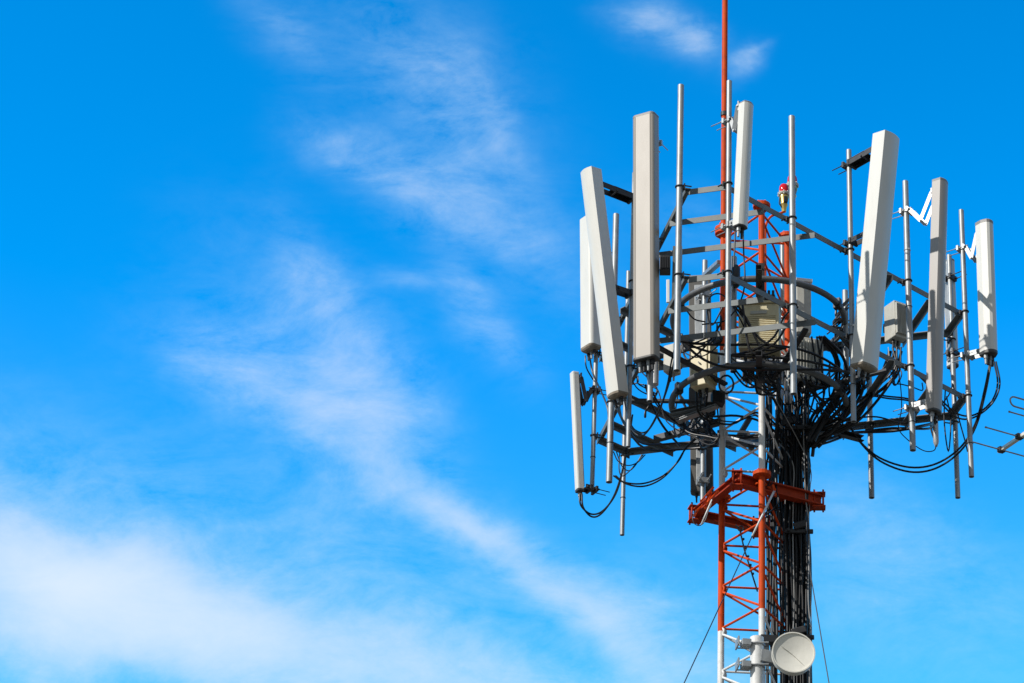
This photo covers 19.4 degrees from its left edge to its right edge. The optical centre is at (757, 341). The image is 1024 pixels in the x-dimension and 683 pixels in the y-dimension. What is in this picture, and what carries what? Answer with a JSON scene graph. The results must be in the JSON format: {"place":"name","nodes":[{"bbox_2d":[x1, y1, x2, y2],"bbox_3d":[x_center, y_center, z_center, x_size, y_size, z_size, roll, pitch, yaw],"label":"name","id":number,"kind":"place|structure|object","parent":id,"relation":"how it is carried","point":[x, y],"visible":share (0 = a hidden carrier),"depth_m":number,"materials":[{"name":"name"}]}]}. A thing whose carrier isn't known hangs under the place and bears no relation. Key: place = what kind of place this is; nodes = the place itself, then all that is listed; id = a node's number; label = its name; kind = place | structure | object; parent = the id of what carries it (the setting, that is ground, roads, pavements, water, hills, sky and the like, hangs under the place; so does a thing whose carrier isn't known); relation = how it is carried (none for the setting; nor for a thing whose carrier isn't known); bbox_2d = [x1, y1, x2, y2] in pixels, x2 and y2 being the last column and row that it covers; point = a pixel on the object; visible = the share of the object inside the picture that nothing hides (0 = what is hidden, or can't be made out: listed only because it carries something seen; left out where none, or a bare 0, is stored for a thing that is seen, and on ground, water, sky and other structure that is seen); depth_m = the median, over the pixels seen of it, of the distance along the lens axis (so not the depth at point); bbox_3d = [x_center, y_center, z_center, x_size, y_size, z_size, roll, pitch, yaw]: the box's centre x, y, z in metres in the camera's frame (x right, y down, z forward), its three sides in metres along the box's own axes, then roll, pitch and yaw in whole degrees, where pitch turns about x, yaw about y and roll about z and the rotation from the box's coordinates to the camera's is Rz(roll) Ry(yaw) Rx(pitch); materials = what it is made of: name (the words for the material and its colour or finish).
{"place":"outdoors","nodes":[
{"label":"outdoors","id":0,"kind":"place"},
{"bbox_2d":[0,0,1023,682],"label":"sky","id":1,"kind":"structure","parent":0,"point":[290,321],"materials":[{"name":"blue"}]},
{"bbox_2d":[613,438,694,484],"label":"jumper cable","id":2,"kind":"object","parent":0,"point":[658,477],"visible":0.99,"depth_m":24.58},
{"bbox_2d":[675,404,718,423],"bbox_3d":[-0.490,0.587,24.086,0.387,0.059,0.060,-16,-33,27],"label":"cable tray","id":3,"kind":"object","parent":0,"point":[693,415],"visible":1,"depth_m":24.08,"materials":[{"name":"metal"}]},
{"bbox_2d":[778,184,788,212],"bbox_3d":[0.226,-1.228,25.447,0.108,0.277,0.106,0,-29,0],"label":"obstruction lamp","id":4,"kind":"object","parent":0,"point":[783,194],"visible":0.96,"depth_m":25.42,"materials":[{"name":"red metal"}]},
{"bbox_2d":[788,420,937,682],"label":"feeder cable","id":5,"kind":"object","parent":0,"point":[889,431],"visible":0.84,"depth_m":24.66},
{"bbox_2d":[973,396,1023,456],"bbox_3d":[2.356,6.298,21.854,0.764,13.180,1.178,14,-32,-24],"label":"yagi aerial","id":6,"kind":"object","parent":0,"point":[1016,439],"visible":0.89,"depth_m":25.15,"materials":[{"name":"beige metal"}]},
{"label":"ground","id":7,"kind":"structure","parent":0,"visible":0},
{"bbox_2d":[715,200,794,682],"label":"lattice mast","id":8,"kind":"object","parent":7,"relation":"on","point":[761,474],"visible":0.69,"depth_m":24.01,"materials":[{"name":"metal"}]},
{"bbox_2d":[645,368,793,560],"bbox_3d":[-0.500,6.064,21.024,0.580,12.692,1.786,-23,-36,35],"label":"feeder cable","id":9,"kind":"object","parent":8,"relation":"attached to","point":[666,414],"visible":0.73,"depth_m":24.17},
{"bbox_2d":[715,0,727,228],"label":"mast pole","id":10,"kind":"object","parent":8,"relation":"on","point":[724,81],"visible":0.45,"depth_m":26.05,"materials":[{"name":"metal"}]},
{"bbox_2d":[695,392,804,682],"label":"feeder cable","id":11,"kind":"object","parent":8,"relation":"attached to","point":[755,412],"visible":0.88,"depth_m":24.12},
{"bbox_2d":[687,468,825,538],"bbox_3d":[-0.012,1.400,24.060,1.129,0.423,1.147,0,-29,0],"label":"guy bracket","id":12,"kind":"object","parent":8,"relation":"attached to","point":[739,480],"visible":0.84,"depth_m":24.03,"materials":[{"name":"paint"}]},
{"bbox_2d":[684,490,774,682],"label":"guy wire","id":13,"kind":"object","parent":12,"relation":"attached to","point":[765,508],"visible":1,"depth_m":22.83,"materials":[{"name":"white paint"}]},
{"bbox_2d":[735,524,757,591],"bbox_3d":[-0.086,1.730,23.803,0.187,0.582,0.028,3,-29,-6],"label":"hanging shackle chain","id":14,"kind":"object","parent":12,"relation":"hanging from","point":[744,548],"visible":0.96,"depth_m":23.81,"materials":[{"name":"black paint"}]},
{"bbox_2d":[788,382,797,682],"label":"feeder cable","id":15,"kind":"object","parent":12,"relation":"hanging from","point":[796,467],"visible":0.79,"depth_m":23.98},
{"bbox_2d":[803,385,811,682],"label":"feeder cable","id":16,"kind":"object","parent":12,"relation":"hanging from","point":[808,527],"visible":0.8,"depth_m":23.90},
{"bbox_2d":[800,336,840,682],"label":"feeder cable","id":17,"kind":"object","parent":12,"relation":"hanging from","point":[808,430],"visible":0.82,"depth_m":24.12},
{"bbox_2d":[765,387,771,682],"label":"feeder cable","id":18,"kind":"object","parent":8,"relation":"attached to","point":[768,551],"visible":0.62,"depth_m":23.81,"materials":[{"name":"rubber"}]},
{"bbox_2d":[769,472,772,682],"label":"feeder cable","id":19,"kind":"object","parent":8,"relation":"attached to","point":[770,604],"visible":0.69,"depth_m":23.70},
{"bbox_2d":[766,375,780,681],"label":"feeder cable","id":20,"kind":"object","parent":8,"relation":"attached to","point":[774,531],"visible":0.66,"depth_m":23.88,"materials":[{"name":"rubber"}]},
{"bbox_2d":[735,632,814,675],"bbox_3d":[0.134,2.408,22.808,0.613,0.474,0.490,0,-29,0],"label":"microwave dish","id":21,"kind":"object","parent":8,"relation":"attached to","point":[791,653],"visible":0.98,"depth_m":22.62,"materials":[{"name":"beige paint"}]},
{"bbox_2d":[750,635,763,682],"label":"dish pipe","id":22,"kind":"object","parent":21,"relation":"attached to","point":[756,673],"visible":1,"depth_m":22.66,"materials":[{"name":"metal"}]},
{"bbox_2d":[775,373,781,682],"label":"feeder cable","id":23,"kind":"object","parent":8,"relation":"attached to","point":[776,581],"visible":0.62,"depth_m":23.88,"materials":[{"name":"rubber"}]},
{"bbox_2d":[776,393,782,682],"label":"feeder cable","id":24,"kind":"object","parent":8,"relation":"attached to","point":[781,555],"visible":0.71,"depth_m":23.79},
{"bbox_2d":[597,185,965,456],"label":"antenna platform","id":25,"kind":"structure","parent":8,"relation":"attached to","point":[760,278],"depth_m":24.11,"materials":[{"name":"metal"}]},
{"bbox_2d":[590,350,604,491],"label":"mount pipe","id":26,"kind":"object","parent":25,"relation":"attached to","point":[593,435],"visible":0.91,"depth_m":25.28,"materials":[{"name":"metal"}]},
{"bbox_2d":[570,371,609,496],"bbox_3d":[-1.426,0.828,25.217,0.380,1.207,0.115,12,-31,-21],"label":"panel antenna","id":27,"kind":"object","parent":26,"relation":"attached to","point":[578,401],"visible":0.94,"depth_m":25.19,"materials":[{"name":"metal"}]},
{"bbox_2d":[579,447,626,514],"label":"jumper cable","id":28,"kind":"object","parent":27,"relation":"attached to","point":[614,495],"visible":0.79,"depth_m":24.93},
{"bbox_2d":[580,216,611,360],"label":"panel antenna","id":29,"kind":"object","parent":26,"relation":"attached to","point":[590,341],"visible":0.62,"depth_m":25.73,"materials":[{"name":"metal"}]},
{"bbox_2d":[581,414,632,517],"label":"jumper cable","id":30,"kind":"object","parent":25,"relation":"hanging from","point":[601,513],"visible":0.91,"depth_m":24.89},
{"bbox_2d":[606,213,624,483],"bbox_3d":[-1.192,0.034,24.978,0.128,2.563,0.076,8,-30,-14],"label":"mount pipe","id":31,"kind":"object","parent":25,"relation":"attached to","point":[611,406],"visible":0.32,"depth_m":24.64,"materials":[{"name":"metal"}]},
{"bbox_2d":[620,270,633,535],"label":"mount pipe","id":32,"kind":"object","parent":25,"relation":"attached to","point":[622,511],"visible":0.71,"depth_m":25.55,"materials":[{"name":"metal"}]},
{"bbox_2d":[626,173,638,447],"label":"mount pipe","id":33,"kind":"object","parent":25,"relation":"attached to","point":[630,366],"visible":0.7,"depth_m":24.21,"materials":[{"name":"metal"}]},
{"bbox_2d":[581,166,632,407],"bbox_3d":[-1.173,-0.431,24.383,0.652,2.140,0.162,16,-33,-27],"label":"panel antenna","id":34,"kind":"object","parent":33,"relation":"attached to","point":[607,290],"visible":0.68,"depth_m":24.33,"materials":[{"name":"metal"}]},
{"bbox_2d":[623,350,673,433],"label":"jumper cable","id":35,"kind":"object","parent":25,"relation":"hanging from","point":[633,428],"visible":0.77,"depth_m":23.72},
{"bbox_2d":[626,360,673,436],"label":"jumper cable","id":36,"kind":"object","parent":25,"relation":"hanging from","point":[646,432],"visible":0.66,"depth_m":23.70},
{"bbox_2d":[647,238,664,402],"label":"mount pipe","id":37,"kind":"object","parent":25,"relation":"attached to","point":[649,387],"visible":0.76,"depth_m":23.29,"materials":[{"name":"metal"}]},
{"bbox_2d":[633,111,667,372],"bbox_3d":[-0.850,-0.763,23.882,0.221,2.344,0.384,-13,-31,23],"label":"panel antenna","id":38,"kind":"object","parent":37,"relation":"attached to","point":[647,142],"visible":1,"depth_m":23.74,"materials":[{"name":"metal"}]},
{"bbox_2d":[615,437,697,486],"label":"jumper cable","id":39,"kind":"object","parent":25,"relation":"hanging from","point":[687,446],"visible":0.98,"depth_m":24.58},
{"bbox_2d":[659,246,681,302],"bbox_3d":[-0.690,-0.538,23.614,0.177,0.525,0.120,0,-29,0],"label":"filter unit","id":40,"kind":"object","parent":25,"relation":"attached to","point":[665,266],"visible":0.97,"depth_m":23.60,"materials":[{"name":"metal"}]},
{"bbox_2d":[663,343,681,381],"bbox_3d":[-0.675,0.196,24.045,0.100,0.310,0.180,-16,-32,26],"label":"radio unit","id":41,"kind":"object","parent":25,"relation":"attached to","point":[667,360],"visible":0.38,"depth_m":23.99,"materials":[{"name":"grey paint"}]},
{"bbox_2d":[673,84,691,371],"bbox_3d":[-0.584,-0.907,23.088,0.126,2.580,0.075,8,-30,-14],"label":"mount pipe","id":42,"kind":"object","parent":25,"relation":"attached to","point":[680,189],"visible":1,"depth_m":23.03,"materials":[{"name":"metal"}]},
{"bbox_2d":[697,259,707,499],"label":"mount pipe","id":43,"kind":"object","parent":25,"relation":"attached to","point":[703,451],"visible":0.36,"depth_m":25.43,"materials":[{"name":"metal"}]},
{"bbox_2d":[689,275,716,502],"bbox_3d":[-0.455,0.364,25.822,0.213,2.242,0.379,15,-32,-25],"label":"panel antenna","id":44,"kind":"object","parent":43,"relation":"attached to","point":[695,327],"visible":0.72,"depth_m":25.52,"materials":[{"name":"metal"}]},
{"bbox_2d":[689,387,715,419],"bbox_3d":[-0.450,0.537,24.489,0.200,0.270,0.220,-5,-29,9],"label":"radio unit","id":45,"kind":"object","parent":25,"relation":"attached to","point":[692,395],"visible":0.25,"depth_m":24.42,"materials":[{"name":"metal"}]},
{"bbox_2d":[615,404,790,613],"bbox_3d":[-0.641,6.284,21.666,1.554,12.923,1.152,11,-31,-19],"label":"feeder cable","id":46,"kind":"object","parent":25,"relation":"hanging from","point":[665,450],"visible":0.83,"depth_m":24.94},
{"bbox_2d":[690,338,717,397],"bbox_3d":[-0.420,0.241,24.158,0.173,0.490,0.232,-14,-32,24],"label":"radio unit","id":47,"kind":"object","parent":25,"relation":"attached to","point":[706,385],"visible":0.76,"depth_m":24.07,"materials":[{"name":"beige paint"}]},
{"bbox_2d":[617,402,797,521],"bbox_3d":[-0.630,6.263,21.681,1.601,12.975,1.145,12,-31,-21],"label":"feeder cable","id":48,"kind":"object","parent":25,"relation":"hanging from","point":[648,444],"visible":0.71,"depth_m":25.03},
{"bbox_2d":[711,390,724,407],"bbox_3d":[-0.321,0.458,24.083,0.107,0.110,0.119,7,-30,-13],"label":"tower amplifier","id":49,"kind":"object","parent":25,"relation":"attached to","point":[718,397],"visible":0.96,"depth_m":24.06,"materials":[{"name":"black paint"}]},
{"bbox_2d":[702,234,745,324],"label":"jumper cable","id":50,"kind":"object","parent":25,"relation":"attached to","point":[743,287],"visible":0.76,"depth_m":23.77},
{"bbox_2d":[717,80,732,364],"bbox_3d":[-0.245,-0.942,23.064,0.122,2.557,0.075,-25,-37,37],"label":"mount pipe","id":51,"kind":"object","parent":25,"relation":"attached to","point":[727,271],"visible":1,"depth_m":22.97,"materials":[{"name":"metal"}]},
{"bbox_2d":[711,100,753,238],"bbox_3d":[-0.193,-1.311,23.222,0.382,1.238,0.119,-24,-37,36],"label":"panel antenna","id":52,"kind":"object","parent":51,"relation":"attached to","point":[741,122],"visible":1,"depth_m":23.13,"materials":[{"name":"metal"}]},
{"bbox_2d":[707,231,743,327],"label":"jumper cable","id":53,"kind":"object","parent":25,"relation":"hanging from","point":[710,296],"visible":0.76,"depth_m":23.72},
{"bbox_2d":[730,256,736,372],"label":"mount pipe","id":54,"kind":"object","parent":25,"relation":"attached to","point":[733,319],"visible":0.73,"depth_m":24.13,"materials":[{"name":"metal"}]},
{"bbox_2d":[705,396,784,633],"bbox_3d":[-0.119,6.130,21.222,0.812,12.767,0.114,20,-34,-32],"label":"feeder cable","id":55,"kind":"object","parent":25,"relation":"hanging from","point":[747,417],"visible":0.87,"depth_m":24.08,"materials":[{"name":"rubber"}]},
{"bbox_2d":[666,335,845,374],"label":"jumper cable","id":56,"kind":"object","parent":25,"relation":"attached to","point":[756,344],"visible":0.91,"depth_m":23.75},
{"bbox_2d":[738,300,781,360],"bbox_3d":[0.022,-0.049,24.116,0.343,0.492,0.278,-3,-29,5],"label":"equipment cabinet","id":57,"kind":"object","parent":25,"relation":"attached to","point":[767,312],"visible":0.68,"depth_m":24.04,"materials":[{"name":"metal"}]},
{"bbox_2d":[671,335,849,374],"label":"jumper cable","id":58,"kind":"object","parent":25,"relation":"attached to","point":[763,357],"visible":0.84,"depth_m":23.71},
{"bbox_2d":[741,305,783,355],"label":"jumper cable","id":59,"kind":"object","parent":25,"relation":"attached to","point":[747,340],"visible":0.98,"depth_m":23.70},
{"bbox_2d":[683,343,856,374],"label":"jumper cable","id":60,"kind":"object","parent":25,"relation":"attached to","point":[757,369],"visible":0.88,"depth_m":23.66,"materials":[{"name":"rubber"}]},
{"bbox_2d":[780,245,784,385],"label":"mount pipe","id":61,"kind":"object","parent":25,"relation":"attached to","point":[782,285],"visible":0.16,"depth_m":25.45,"materials":[{"name":"metal"}]},
{"bbox_2d":[781,115,797,395],"bbox_3d":[0.259,-0.701,23.525,0.127,2.543,0.075,-25,-37,37],"label":"mount pipe","id":62,"kind":"object","parent":25,"relation":"attached to","point":[792,305],"visible":1,"depth_m":23.46,"materials":[{"name":"metal"}]},
{"bbox_2d":[788,391,800,682],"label":"feeder cable","id":63,"kind":"object","parent":25,"relation":"hanging from","point":[789,539],"visible":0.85,"depth_m":23.88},
{"bbox_2d":[780,377,869,631],"bbox_3d":[0.751,5.942,21.125,0.534,13.003,1.300,17,-33,-28],"label":"feeder cable","id":64,"kind":"object","parent":25,"relation":"hanging from","point":[840,409],"visible":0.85,"depth_m":24.29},
{"bbox_2d":[781,416,811,429],"bbox_3d":[0.321,0.666,24.369,0.256,0.111,0.062,0,-29,0],"label":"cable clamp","id":65,"kind":"object","parent":64,"relation":"attached to","point":[785,423],"visible":1,"depth_m":24.35,"materials":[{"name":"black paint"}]},
{"bbox_2d":[803,335,837,624],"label":"feeder cable","id":66,"kind":"object","parent":65,"relation":"attached to","point":[836,377],"visible":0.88,"depth_m":24.22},
{"bbox_2d":[799,335,848,625],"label":"feeder cable","id":67,"kind":"object","parent":65,"relation":"attached to","point":[835,347],"visible":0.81,"depth_m":24.15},
{"bbox_2d":[801,339,865,455],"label":"jumper cable","id":68,"kind":"object","parent":25,"relation":"attached to","point":[848,413],"visible":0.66,"depth_m":24.34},
{"bbox_2d":[805,337,861,456],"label":"jumper cable","id":69,"kind":"object","parent":25,"relation":"attached to","point":[844,341],"visible":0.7,"depth_m":24.40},
{"bbox_2d":[811,382,859,456],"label":"jumper cable","id":70,"kind":"object","parent":25,"relation":"attached to","point":[835,426],"visible":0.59,"depth_m":24.29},
{"bbox_2d":[827,298,848,334],"bbox_3d":[0.684,-0.202,24.708,0.226,0.377,0.103,0,-29,0],"label":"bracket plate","id":71,"kind":"object","parent":25,"relation":"attached to","point":[837,321],"visible":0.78,"depth_m":24.69,"materials":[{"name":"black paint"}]},
{"bbox_2d":[842,289,849,384],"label":"mount pipe","id":72,"kind":"object","parent":25,"relation":"attached to","point":[846,326],"visible":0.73,"depth_m":24.73,"materials":[{"name":"metal"}]},
{"bbox_2d":[840,149,855,422],"bbox_3d":[0.735,-0.466,23.961,0.122,2.520,0.075,-25,-37,37],"label":"mount pipe","id":73,"kind":"object","parent":25,"relation":"attached to","point":[850,249],"visible":1,"depth_m":23.93,"materials":[{"name":"metal"}]},
{"bbox_2d":[832,130,898,381],"bbox_3d":[0.875,-0.666,23.915,0.642,2.154,0.187,-23,-36,36],"label":"panel antenna","id":74,"kind":"object","parent":73,"relation":"attached to","point":[882,159],"visible":1,"depth_m":23.83,"materials":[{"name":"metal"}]},
{"bbox_2d":[800,347,896,682],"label":"feeder cable","id":75,"kind":"object","parent":25,"relation":"hanging from","point":[802,460],"visible":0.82,"depth_m":23.89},
{"bbox_2d":[814,351,889,447],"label":"jumper cable","id":76,"kind":"object","parent":25,"relation":"attached to","point":[857,418],"visible":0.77,"depth_m":24.40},
{"bbox_2d":[807,347,897,634],"bbox_3d":[0.778,5.933,21.522,0.779,13.401,0.072,-3,-29,6],"label":"feeder cable","id":77,"kind":"object","parent":25,"relation":"hanging from","point":[879,390],"visible":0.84,"depth_m":24.27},
{"bbox_2d":[817,351,895,447],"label":"jumper cable","id":78,"kind":"object","parent":25,"relation":"attached to","point":[831,435],"visible":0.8,"depth_m":24.35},
{"bbox_2d":[787,419,934,682],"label":"feeder cable","id":79,"kind":"object","parent":25,"relation":"hanging from","point":[869,430],"visible":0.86,"depth_m":24.89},
{"bbox_2d":[864,377,874,498],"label":"mount pipe","id":80,"kind":"object","parent":25,"relation":"attached to","point":[871,468],"visible":0.47,"depth_m":25.02,"materials":[{"name":"metal"}]},
{"bbox_2d":[883,300,906,349],"bbox_3d":[1.145,-0.116,24.853,0.130,0.410,0.235,18,-33,-29],"label":"radio unit","id":81,"kind":"object","parent":25,"relation":"attached to","point":[894,328],"visible":0.95,"depth_m":24.78,"materials":[{"name":"grey paint"}]},
{"bbox_2d":[813,351,902,447],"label":"jumper cable","id":82,"kind":"object","parent":81,"relation":"attached to","point":[869,409],"visible":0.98,"depth_m":24.43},
{"bbox_2d":[897,180,915,451],"bbox_3d":[1.225,-0.228,24.408,0.126,2.530,0.075,-25,-37,37],"label":"mount pipe","id":83,"kind":"object","parent":25,"relation":"attached to","point":[909,366],"visible":1,"depth_m":24.35,"materials":[{"name":"metal"}]},
{"bbox_2d":[892,177,947,424],"bbox_3d":[1.339,-0.306,24.347,0.551,2.236,0.132,-16,-33,27],"label":"panel antenna","id":84,"kind":"object","parent":83,"relation":"attached to","point":[931,404],"visible":1,"depth_m":24.25,"materials":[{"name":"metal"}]},
{"bbox_2d":[847,365,989,468],"bbox_3d":[1.363,0.621,24.842,1.222,0.861,0.286,-3,-29,5],"label":"jumper cable","id":85,"kind":"object","parent":25,"relation":"hanging from","point":[930,465],"visible":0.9,"depth_m":24.75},
{"bbox_2d":[848,366,990,472],"bbox_3d":[1.369,0.639,24.831,1.226,0.904,0.284,-3,-29,5],"label":"jumper cable","id":86,"kind":"object","parent":25,"relation":"hanging from","point":[899,469],"visible":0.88,"depth_m":24.73,"materials":[{"name":"rubber"}]},
{"bbox_2d":[943,391,950,451],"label":"jumper cable","id":87,"kind":"object","parent":25,"relation":"hanging from","point":[946,398],"visible":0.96,"depth_m":24.83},
{"bbox_2d":[944,254,960,498],"bbox_3d":[1.638,0.272,25.250,0.123,2.336,0.075,8,-30,-14],"label":"mount pipe","id":88,"kind":"object","parent":25,"relation":"attached to","point":[952,340],"visible":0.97,"depth_m":25.22,"materials":[{"name":"metal"}]},
{"bbox_2d":[943,258,969,373],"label":"panel antenna","id":89,"kind":"object","parent":88,"relation":"attached to","point":[954,278],"visible":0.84,"depth_m":25.56,"materials":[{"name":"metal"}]},
{"bbox_2d":[919,361,997,416],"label":"jumper cable","id":90,"kind":"object","parent":25,"relation":"hanging from","point":[955,412],"visible":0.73,"depth_m":24.76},
{"bbox_2d":[925,361,1000,419],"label":"jumper cable","id":91,"kind":"object","parent":25,"relation":"hanging from","point":[987,408],"visible":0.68,"depth_m":24.74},
{"bbox_2d":[955,209,973,477],"bbox_3d":[1.726,0.000,24.878,0.123,2.542,0.075,-25,-37,37],"label":"mount pipe","id":92,"kind":"object","parent":25,"relation":"attached to","point":[964,312],"visible":1,"depth_m":24.82,"materials":[{"name":"metal"}]},
{"bbox_2d":[946,218,997,366],"bbox_3d":[1.814,-0.361,25.005,0.472,1.361,0.152,-21,-35,34],"label":"panel antenna","id":93,"kind":"object","parent":92,"relation":"attached to","point":[983,260],"visible":0.99,"depth_m":24.88,"materials":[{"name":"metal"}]},
{"bbox_2d":[779,402,783,682],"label":"feeder cable","id":94,"kind":"object","parent":8,"relation":"attached to","point":[782,407],"visible":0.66,"depth_m":23.91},
{"bbox_2d":[783,351,789,682],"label":"feeder cable","id":95,"kind":"object","parent":8,"relation":"attached to","point":[785,501],"visible":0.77,"depth_m":23.94,"materials":[{"name":"rubber"}]},
{"bbox_2d":[785,520,812,533],"bbox_3d":[0.334,1.489,23.917,0.230,0.111,0.062,0,-29,0],"label":"cable clamp","id":96,"kind":"object","parent":95,"relation":"attached to","point":[798,527],"visible":1,"depth_m":23.90,"materials":[{"name":"metal"}]},
{"bbox_2d":[640,370,794,682],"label":"feeder cable","id":97,"kind":"object","parent":96,"relation":"attached to","point":[792,509],"visible":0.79,"depth_m":23.94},
{"bbox_2d":[653,361,658,386],"bbox_3d":[-0.821,0.257,23.754,0.062,0.220,0.064,0,-29,0],"label":"amplifier can","id":98,"kind":"object","parent":97,"relation":"attached to","point":[656,375],"visible":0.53,"depth_m":23.72,"materials":[{"name":"metal"}]},
{"bbox_2d":[783,371,790,682],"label":"feeder cable","id":99,"kind":"object","parent":8,"relation":"attached to","point":[789,620],"visible":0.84,"depth_m":23.92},
{"bbox_2d":[764,383,811,682],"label":"feeder cable","id":100,"kind":"object","parent":8,"relation":"attached to","point":[809,511],"visible":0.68,"depth_m":24.15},
{"bbox_2d":[796,278,812,336],"bbox_3d":[0.376,-0.226,25.346,0.143,0.585,0.251,6,-29,-11],"label":"equipment cabinet","id":101,"kind":"object","parent":8,"relation":"attached to","point":[803,298],"visible":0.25,"depth_m":25.30,"materials":[{"name":"metal"}]},
{"bbox_2d":[787,337,823,391],"bbox_3d":[0.395,0.221,24.762,0.260,0.470,0.265,9,-30,-16],"label":"equipment cabinet","id":102,"kind":"object","parent":8,"relation":"attached to","point":[805,343],"visible":0.39,"depth_m":24.69,"materials":[{"name":"metal"}]},
{"bbox_2d":[788,362,798,626],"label":"feeder cable","id":103,"kind":"object","parent":102,"relation":"hanging from","point":[794,450],"visible":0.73,"depth_m":23.84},
{"bbox_2d":[797,388,800,682],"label":"feeder cable","id":104,"kind":"object","parent":102,"relation":"hanging from","point":[798,508],"visible":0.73,"depth_m":24.14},
{"bbox_2d":[800,381,808,682],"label":"feeder cable","id":105,"kind":"object","parent":102,"relation":"attached to","point":[805,540],"visible":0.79,"depth_m":23.88,"materials":[{"name":"rubber"}]},
{"bbox_2d":[806,510,828,682],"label":"guy wire","id":106,"kind":"object","parent":7,"relation":"on","point":[814,598],"visible":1,"depth_m":23.04,"materials":[{"name":"metal"}]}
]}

